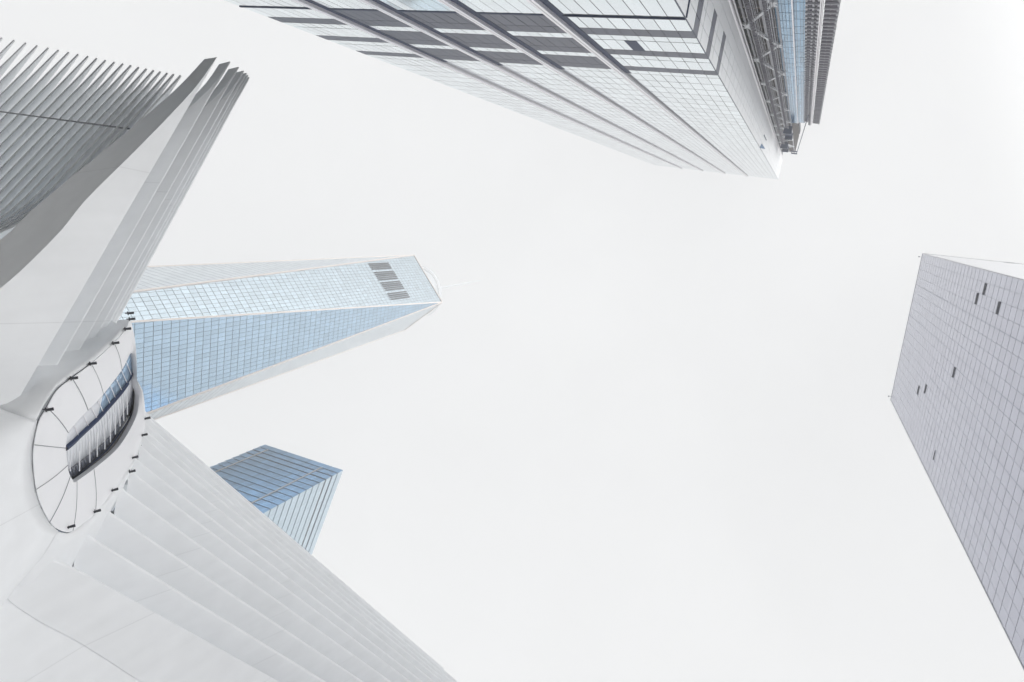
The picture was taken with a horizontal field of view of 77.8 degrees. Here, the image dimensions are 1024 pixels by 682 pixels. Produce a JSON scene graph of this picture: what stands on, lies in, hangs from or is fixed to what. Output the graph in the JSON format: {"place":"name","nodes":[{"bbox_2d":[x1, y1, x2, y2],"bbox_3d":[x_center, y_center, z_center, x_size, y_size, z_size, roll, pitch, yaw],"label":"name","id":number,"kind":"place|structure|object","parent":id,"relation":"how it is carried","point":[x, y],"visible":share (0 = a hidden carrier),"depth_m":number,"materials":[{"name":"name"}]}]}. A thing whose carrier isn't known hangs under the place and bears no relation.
{"place":"outdoors","nodes":[
{"label":"outdoors","id":0,"kind":"place"},
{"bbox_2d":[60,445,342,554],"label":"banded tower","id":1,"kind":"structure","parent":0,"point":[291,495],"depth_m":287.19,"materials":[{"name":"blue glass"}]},
{"bbox_2d":[119,255,480,419],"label":"tapered tower","id":2,"kind":"structure","parent":0,"point":[204,332],"depth_m":323.57,"materials":[{"name":"blue glass"}]},
{"bbox_2d":[0,0,1023,681],"label":"sky","id":3,"kind":"structure","parent":0,"point":[659,436],"materials":[{"name":"white"}]},
{"bbox_2d":[813,0,840,123],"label":"scaffold tower","id":4,"kind":"structure","parent":0,"point":[831,13],"depth_m":100.86,"materials":[{"name":"metal"}]},
{"bbox_2d":[888,253,1023,669],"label":"silver tower","id":5,"kind":"structure","parent":0,"point":[957,397],"depth_m":153.24,"materials":[{"name":"grey metal"}]},
{"bbox_2d":[995,301,1000,314],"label":"open window","id":6,"kind":"structure","parent":5,"relation":"in","point":[998,306],"depth_m":147.94,"materials":[{"name":"black glass"}]},
{"bbox_3d":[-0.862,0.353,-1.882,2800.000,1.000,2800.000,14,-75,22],"label":"ground","id":7,"kind":"structure","parent":0,"visible":0},
{"bbox_2d":[0,37,457,681],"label":"ribbed hall","id":8,"kind":"structure","parent":7,"relation":"on","point":[180,563],"depth_m":38.93,"materials":[{"name":"white paint"}]},
{"bbox_2d":[225,0,820,178],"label":"glass tower","id":9,"kind":"structure","parent":7,"relation":"on","point":[679,84],"depth_m":95.25,"materials":[{"name":"grey glass"}]},
{"bbox_2d":[625,41,644,50],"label":"open window","id":10,"kind":"structure","parent":9,"relation":"in","point":[634,45],"depth_m":75.46,"materials":[{"name":"grey glass"}]},
{"bbox_2d":[743,0,784,143],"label":"hoist mast","id":11,"kind":"object","parent":7,"relation":"on","point":[760,49],"visible":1,"depth_m":109.54,"materials":[{"name":"metal"}]},
{"bbox_2d":[780,142,788,151],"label":"hoist platform","id":12,"kind":"structure","parent":11,"relation":"attached to","point":[784,147],"depth_m":228.36,"materials":[{"name":"grey metal"}]},
{"bbox_2d":[761,0,788,128],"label":"hoist mast","id":13,"kind":"object","parent":7,"relation":"on","point":[774,54],"visible":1,"depth_m":105.19,"materials":[{"name":"metal"}]},
{"bbox_2d":[783,126,792,139],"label":"hoist platform","id":14,"kind":"structure","parent":13,"relation":"attached to","point":[788,133],"depth_m":188.31,"materials":[{"name":"grey metal"}]},
{"bbox_2d":[804,0,815,121],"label":"scaffold tower","id":15,"kind":"structure","parent":7,"relation":"on","point":[810,5],"depth_m":101.96,"materials":[{"name":"metal"}]},
{"bbox_2d":[791,115,808,153],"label":"loading arm","id":16,"kind":"object","parent":15,"relation":"attached to","point":[801,138],"visible":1,"depth_m":215.57},
{"bbox_2d":[808,0,819,124],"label":"scaffold tower","id":17,"kind":"structure","parent":7,"relation":"on","point":[816,17],"depth_m":102.55,"materials":[{"name":"metal"}]},
{"bbox_2d":[810,0,823,124],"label":"guide rail","id":18,"kind":"object","parent":17,"relation":"attached to","point":[819,34],"visible":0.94,"depth_m":101.77,"materials":[{"name":"silver metal"}]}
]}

